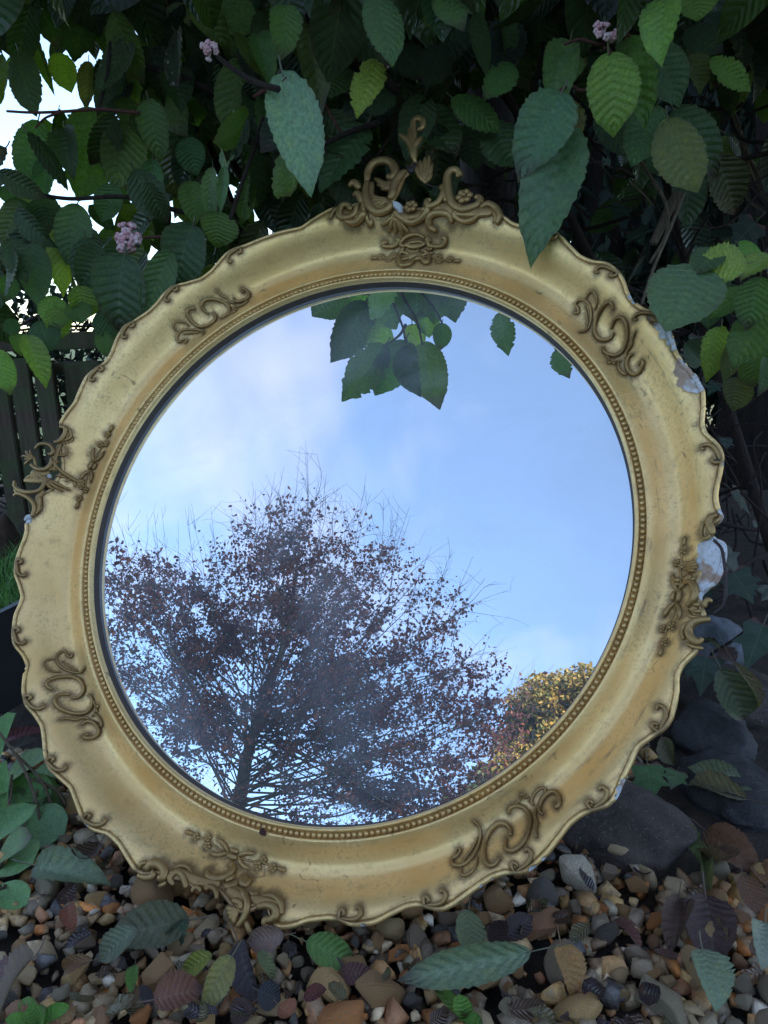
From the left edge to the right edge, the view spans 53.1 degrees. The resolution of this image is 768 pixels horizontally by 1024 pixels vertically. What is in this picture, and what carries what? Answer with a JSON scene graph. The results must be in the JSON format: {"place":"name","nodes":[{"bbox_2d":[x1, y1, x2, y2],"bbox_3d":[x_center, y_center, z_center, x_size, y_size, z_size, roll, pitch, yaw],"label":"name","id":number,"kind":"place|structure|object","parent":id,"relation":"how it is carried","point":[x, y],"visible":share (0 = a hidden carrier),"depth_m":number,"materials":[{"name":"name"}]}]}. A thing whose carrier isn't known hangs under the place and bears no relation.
{"place":"outdoors","nodes":[
{"label":"outdoors","id":0,"kind":"place"},
{"bbox_2d":[0,524,32,715],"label":"grass bank","id":1,"kind":"structure","parent":0,"point":[21,710],"depth_m":1.15,"materials":[{"name":"green plant"}]},
{"bbox_2d":[0,522,24,608],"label":"grass","id":2,"kind":"structure","parent":1,"relation":"on","point":[9,580],"depth_m":1.40,"materials":[{"name":"green plant"}]},
{"bbox_2d":[0,31,271,333],"label":"sky","id":3,"kind":"structure","parent":0,"point":[9,122],"materials":[{"name":"white"}]},
{"bbox_2d":[0,349,714,479],"bbox_3d":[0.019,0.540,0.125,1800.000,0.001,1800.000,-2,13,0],"label":"ground","id":4,"kind":"structure","parent":0,"point":[100,359],"depth_m":12.91,"materials":[{"name":"green plant"}]},
{"bbox_2d":[208,7,767,643],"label":"conifer hedge","id":5,"kind":"object","parent":4,"relation":"on","point":[746,125],"visible":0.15,"depth_m":2.40,"materials":[{"name":"green plant"}]},
{"bbox_2d":[0,484,767,572],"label":"soil bed","id":6,"kind":"object","parent":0,"point":[745,548],"depth_m":2.03,"materials":[{"name":"brown soil"}]},
{"bbox_2d":[0,331,104,524],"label":"picket fence","id":7,"kind":"object","parent":6,"relation":"on","point":[12,467],"visible":0.29,"depth_m":1.94,"materials":[{"name":"brown wood"}]},
{"bbox_2d":[0,246,159,514],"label":"twiggy shrub","id":8,"kind":"object","parent":6,"relation":"on","point":[30,319],"visible":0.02,"depth_m":2.42,"materials":[{"name":"green plant"}]},
{"bbox_2d":[0,571,767,1023],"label":"gravel bed","id":9,"kind":"object","parent":6,"relation":"on","point":[622,965],"visible":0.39,"depth_m":0.66,"materials":[{"name":"gravel"}]},
{"bbox_2d":[0,514,21,573],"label":"rock","id":10,"kind":"object","parent":9,"relation":"on","point":[9,532],"visible":0.22,"depth_m":1.54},
{"bbox_2d":[0,600,25,714],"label":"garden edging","id":11,"kind":"object","parent":9,"relation":"on","point":[12,667],"visible":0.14,"depth_m":1.08,"materials":[{"name":"black"}]},
{"bbox_2d":[0,937,45,1012],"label":"fallen leaf","id":12,"kind":"object","parent":9,"relation":"on","point":[14,963],"visible":1,"depth_m":0.60,"materials":[{"name":"grey plant"}]},
{"bbox_2d":[5,736,40,749],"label":"fallen leaf","id":13,"kind":"object","parent":9,"relation":"on","point":[19,742],"visible":0.88,"depth_m":0.95,"materials":[{"name":"purple plant"}]},
{"bbox_2d":[7,726,40,740],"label":"fallen leaf","id":14,"kind":"object","parent":9,"relation":"on","point":[19,732],"visible":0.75,"depth_m":0.93,"materials":[{"name":"purple plant"}]},
{"bbox_2d":[0,712,67,909],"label":"soft leaved plant","id":15,"kind":"object","parent":9,"relation":"on","point":[31,829],"visible":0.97,"depth_m":0.82,"materials":[{"name":"green plant"}]},
{"bbox_2d":[5,996,69,1023],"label":"sprout","id":16,"kind":"object","parent":9,"relation":"on","point":[34,1013],"visible":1,"depth_m":0.58,"materials":[{"name":"green plant"}]},
{"bbox_2d":[11,845,111,885],"bbox_3d":[-0.312,0.342,0.724,0.100,0.046,0.034,-1,13,6],"label":"fallen leaf","id":17,"kind":"object","parent":9,"relation":"on","point":[58,863],"visible":1,"depth_m":0.73,"materials":[{"name":"green plant"}]},
{"bbox_2d":[58,895,76,931],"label":"fallen leaf","id":18,"kind":"object","parent":9,"relation":"on","point":[67,915],"visible":1,"depth_m":0.68,"materials":[{"name":"red plant"}]},
{"bbox_2d":[61,952,103,975],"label":"fallen leaf","id":19,"kind":"object","parent":9,"relation":"on","point":[71,963],"visible":1,"depth_m":0.62,"materials":[{"name":"brown plant"}]},
{"bbox_2d":[71,835,104,858],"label":"fallen leaf","id":20,"kind":"object","parent":9,"relation":"on","point":[89,849],"visible":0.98,"depth_m":0.75,"materials":[{"name":"plant"}]},
{"bbox_2d":[98,919,147,963],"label":"fallen leaf","id":21,"kind":"object","parent":9,"relation":"on","point":[115,942],"visible":0.97,"depth_m":0.64,"materials":[{"name":"teal plant"}]},
{"bbox_2d":[125,960,138,993],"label":"fallen leaf","id":22,"kind":"object","parent":9,"relation":"on","point":[131,973],"visible":1,"depth_m":0.60,"materials":[{"name":"green plant"}]},
{"bbox_2d":[137,985,153,1008],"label":"fallen leaf","id":23,"kind":"object","parent":9,"relation":"on","point":[146,993],"visible":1,"depth_m":0.60,"materials":[{"name":"blue plant"}]},
{"bbox_2d":[117,899,214,949],"bbox_3d":[-0.191,0.350,0.651,0.093,0.029,0.031,-5,13,-11],"label":"fallen leaf","id":24,"kind":"object","parent":9,"relation":"on","point":[161,916],"visible":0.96,"depth_m":0.66,"materials":[{"name":"green plant"}]},
{"bbox_2d":[136,968,203,1010],"bbox_3d":[-0.164,0.372,0.593,0.050,0.019,0.030,-11,43,-7],"label":"fallen leaf","id":25,"kind":"object","parent":9,"relation":"on","point":[178,988],"visible":1,"depth_m":0.59,"materials":[{"name":"plant"}]},
{"bbox_2d":[165,910,195,946],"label":"fallen leaf","id":26,"kind":"object","parent":9,"relation":"on","point":[181,924],"visible":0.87,"depth_m":0.66,"materials":[{"name":"green plant"}]},
{"bbox_2d":[182,947,222,976],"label":"fallen leaf","id":27,"kind":"object","parent":9,"relation":"on","point":[195,963],"visible":0.83,"depth_m":0.62,"materials":[{"name":"green plant"}]},
{"bbox_2d":[201,938,242,1005],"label":"fallen leaf","id":28,"kind":"object","parent":9,"relation":"on","point":[220,977],"visible":0.84,"depth_m":0.59,"materials":[{"name":"green plant"}]},
{"bbox_2d":[228,924,258,1003],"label":"fallen leaf","id":29,"kind":"object","parent":9,"relation":"on","point":[244,981],"visible":0.81,"depth_m":0.62,"materials":[{"name":"plant"}]},
{"bbox_2d":[230,996,257,1023],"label":"fallen leaf","id":30,"kind":"object","parent":9,"relation":"on","point":[244,1004],"visible":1,"depth_m":0.58,"materials":[{"name":"purple plant"}]},
{"bbox_2d":[251,980,280,1011],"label":"fallen leaf","id":31,"kind":"object","parent":9,"relation":"on","point":[268,992],"visible":0.98,"depth_m":0.60,"materials":[{"name":"blue plant"}]},
{"bbox_2d":[256,941,275,979],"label":"fallen leaf","id":32,"kind":"object","parent":9,"relation":"on","point":[265,962],"visible":1,"depth_m":0.61,"materials":[{"name":"green plant"}]},
{"bbox_2d":[246,925,295,953],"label":"fallen leaf","id":33,"kind":"object","parent":9,"relation":"on","point":[268,938],"visible":1,"depth_m":0.64,"materials":[{"name":"purple plant"}]},
{"bbox_2d":[273,998,296,1018],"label":"fallen leaf","id":34,"kind":"object","parent":9,"relation":"on","point":[286,1008],"visible":1,"depth_m":0.57,"materials":[{"name":"pink plant"}]},
{"bbox_2d":[296,983,326,1002],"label":"fallen leaf","id":35,"kind":"object","parent":9,"relation":"on","point":[314,991],"visible":1,"depth_m":0.59,"materials":[{"name":"purple plant"}]},
{"bbox_2d":[291,931,353,970],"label":"fallen leaf","id":36,"kind":"object","parent":9,"relation":"on","point":[326,949],"visible":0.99,"depth_m":0.63,"materials":[{"name":"green plant"}]},
{"bbox_2d":[340,961,370,984],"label":"fallen leaf","id":37,"kind":"object","parent":9,"relation":"on","point":[353,972],"visible":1,"depth_m":0.62,"materials":[{"name":"purple plant"}]},
{"bbox_2d":[11,115,727,935],"bbox_3d":[-0.053,-0.052,0.816,0.784,0.885,0.081,9,-17,21],"label":"ornate mirror","id":38,"kind":"object","parent":9,"relation":"on","point":[371,563],"visible":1,"depth_m":0.78,"materials":[{"name":"mirror"}]},
{"bbox_2d":[259,826,265,835],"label":"fallen leaf","id":39,"kind":"object","parent":38,"relation":"attached to","point":[262,831],"visible":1,"depth_m":0.70,"materials":[{"name":"plant"}]},
{"bbox_2d":[0,853,764,1023],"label":"leaf litter","id":40,"kind":"object","parent":9,"relation":"on","point":[537,1007],"visible":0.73,"depth_m":0.59,"materials":[{"name":"plant"}]},
{"bbox_2d":[0,0,767,556],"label":"viburnum bush","id":41,"kind":"object","parent":9,"relation":"on","point":[192,98],"visible":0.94,"depth_m":1.01,"materials":[{"name":"green plant"}]},
{"bbox_2d":[434,990,482,1023],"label":"sprout","id":42,"kind":"object","parent":9,"relation":"on","point":[457,1004],"visible":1,"depth_m":0.57,"materials":[{"name":"green plant"}]},
{"bbox_2d":[455,896,487,944],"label":"fallen leaf","id":43,"kind":"object","parent":9,"relation":"on","point":[469,927],"visible":0.89,"depth_m":0.62,"materials":[{"name":"green plant"}]},
{"bbox_2d":[397,941,574,990],"bbox_3d":[0.077,0.348,0.596,0.142,0.029,0.049,-13,-29,0],"label":"fallen leaf","id":44,"kind":"object","parent":9,"relation":"on","point":[476,964],"visible":1,"depth_m":0.59,"materials":[{"name":"teal plant"}]},
{"bbox_2d":[488,920,508,941],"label":"fallen leaf","id":45,"kind":"object","parent":9,"relation":"on","point":[498,930],"visible":0.73,"depth_m":0.63,"materials":[{"name":"plant"}]},
{"bbox_2d":[505,912,532,941],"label":"fallen leaf","id":46,"kind":"object","parent":9,"relation":"on","point":[516,920],"visible":0.74,"depth_m":0.66,"materials":[{"name":"plant"}]},
{"bbox_2d":[554,926,587,995],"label":"fallen leaf","id":47,"kind":"object","parent":9,"relation":"on","point":[571,959],"visible":0.95,"depth_m":0.60,"materials":[{"name":"brown plant"}]},
{"bbox_2d":[607,910,641,947],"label":"fallen leaf","id":48,"kind":"object","parent":9,"relation":"on","point":[628,927],"visible":1,"depth_m":0.64,"materials":[{"name":"plant"}]},
{"bbox_2d":[552,781,697,879],"bbox_3d":[0.214,0.336,0.817,0.201,0.105,0.158,-2,13,0],"label":"rock","id":49,"kind":"object","parent":9,"relation":"on","point":[657,835],"visible":0.42,"depth_m":0.76,"materials":[{"name":"grey stone"}]},
{"bbox_2d":[656,734,674,764],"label":"fallen leaf","id":50,"kind":"object","parent":9,"relation":"on","point":[665,749],"visible":0.92,"depth_m":0.89,"materials":[{"name":"green plant"}]},
{"bbox_2d":[653,942,679,957],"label":"fallen leaf","id":51,"kind":"object","parent":9,"relation":"on","point":[664,952],"visible":1,"depth_m":0.62,"materials":[{"name":"purple plant"}]},
{"bbox_2d":[661,881,694,950],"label":"fallen leaf","id":52,"kind":"object","parent":9,"relation":"on","point":[674,921],"visible":0.88,"depth_m":0.65,"materials":[{"name":"plant"}]},
{"bbox_2d":[592,202,767,794],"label":"ivy plant","id":53,"kind":"object","parent":9,"relation":"on","point":[751,638],"visible":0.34,"depth_m":0.97,"materials":[{"name":"green plant"}]},
{"bbox_2d":[698,635,719,647],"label":"fallen leaf","id":54,"kind":"object","parent":53,"relation":"on","point":[711,640],"visible":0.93,"depth_m":0.94,"materials":[{"name":"green plant"}]},
{"bbox_2d":[714,645,738,663],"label":"fallen leaf","id":55,"kind":"object","parent":53,"relation":"attached to","point":[722,653],"visible":0.96,"depth_m":0.96,"materials":[{"name":"plant"}]},
{"bbox_2d":[688,824,707,863],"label":"fallen leaf","id":56,"kind":"object","parent":9,"relation":"on","point":[694,846],"visible":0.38,"depth_m":0.76,"materials":[{"name":"green plant"}]},
{"bbox_2d":[699,836,713,889],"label":"fallen leaf","id":57,"kind":"object","parent":9,"relation":"on","point":[707,863],"visible":0.73,"depth_m":0.72,"materials":[{"name":"green plant"}]},
{"bbox_2d":[683,872,737,955],"bbox_3d":[0.277,0.349,0.659,0.044,0.028,0.082,4,23,12],"label":"fallen leaf","id":58,"kind":"object","parent":9,"relation":"on","point":[706,909],"visible":0.75,"depth_m":0.65,"materials":[{"name":"purple plant"}]},
{"bbox_2d":[691,930,735,1012],"bbox_3d":[0.251,0.351,0.592,0.032,0.022,0.058,5,20,6],"label":"fallen leaf","id":59,"kind":"object","parent":9,"relation":"on","point":[716,974],"visible":1,"depth_m":0.58,"materials":[{"name":"green plant"}]},
{"bbox_2d":[671,697,757,762],"bbox_3d":[0.425,0.284,0.977,0.100,0.073,0.092,11,18,44],"label":"rock","id":60,"kind":"object","parent":9,"relation":"on","point":[700,724],"visible":0.77,"depth_m":0.96,"materials":[{"name":"stone"}]},
{"bbox_2d":[711,649,756,720],"bbox_3d":[0.423,0.215,0.927,0.060,0.102,0.039,-3,13,-5],"label":"fallen leaf","id":61,"kind":"object","parent":60,"relation":"on","point":[736,698],"visible":0.98,"depth_m":0.93,"materials":[{"name":"green plant"}]},
{"bbox_2d":[723,644,764,707],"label":"fallen leaf","id":62,"kind":"object","parent":61,"relation":"on","point":[753,682],"visible":1,"depth_m":0.90,"materials":[{"name":"green plant"}]},
{"bbox_2d":[693,615,743,664],"bbox_3d":[0.514,0.208,1.197,0.093,0.103,0.075,4,14,23],"label":"rock","id":63,"kind":"object","parent":9,"relation":"on","point":[721,631],"visible":0.36,"depth_m":1.17,"materials":[{"name":"grey stone"}]},
{"bbox_2d":[697,831,739,861],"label":"fallen leaf","id":64,"kind":"object","parent":9,"relation":"on","point":[721,853],"visible":0.99,"depth_m":0.72,"materials":[{"name":"brown plant"}]},
{"bbox_2d":[676,748,767,832],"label":"rock","id":65,"kind":"object","parent":9,"relation":"on","point":[747,815],"visible":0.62,"depth_m":0.85,"materials":[{"name":"stone"}]},
{"bbox_2d":[688,759,757,782],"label":"fallen leaf","id":66,"kind":"object","parent":65,"relation":"on","point":[723,766],"visible":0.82,"depth_m":0.88,"materials":[{"name":"green plant"}]},
{"bbox_2d":[688,769,767,803],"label":"fallen leaf","id":67,"kind":"object","parent":65,"relation":"on","point":[720,783],"visible":0.99,"depth_m":0.85,"materials":[{"name":"plant"}]},
{"bbox_2d":[678,663,767,729],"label":"rock","id":68,"kind":"object","parent":9,"relation":"on","point":[757,719],"visible":0.16,"depth_m":1.07,"materials":[{"name":"grey stone"}]},
{"bbox_2d":[690,817,759,872],"bbox_3d":[0.329,0.329,0.756,0.032,0.043,0.079,-12,16,-37],"label":"fallen leaf","id":69,"kind":"object","parent":9,"relation":"on","point":[720,834],"visible":0.78,"depth_m":0.75,"materials":[{"name":"brown plant"}]},
{"bbox_2d":[723,786,766,792],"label":"fallen leaf","id":70,"kind":"object","parent":9,"relation":"on","point":[745,788],"visible":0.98,"depth_m":0.84,"materials":[{"name":"green plant"}]},
{"bbox_2d":[737,862,767,912],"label":"fallen leaf","id":71,"kind":"object","parent":9,"relation":"on","point":[753,893],"visible":1,"depth_m":0.65,"materials":[{"name":"brown plant"}]},
{"bbox_2d":[751,907,767,969],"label":"fallen leaf","id":72,"kind":"object","parent":9,"relation":"on","point":[759,932],"visible":1,"depth_m":0.60,"materials":[{"name":"teal plant"}]},
{"bbox_2d":[751,857,767,885],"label":"fallen leaf","id":73,"kind":"object","parent":9,"relation":"on","point":[763,878],"visible":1,"depth_m":0.71,"materials":[{"name":"brown plant"}]}
]}

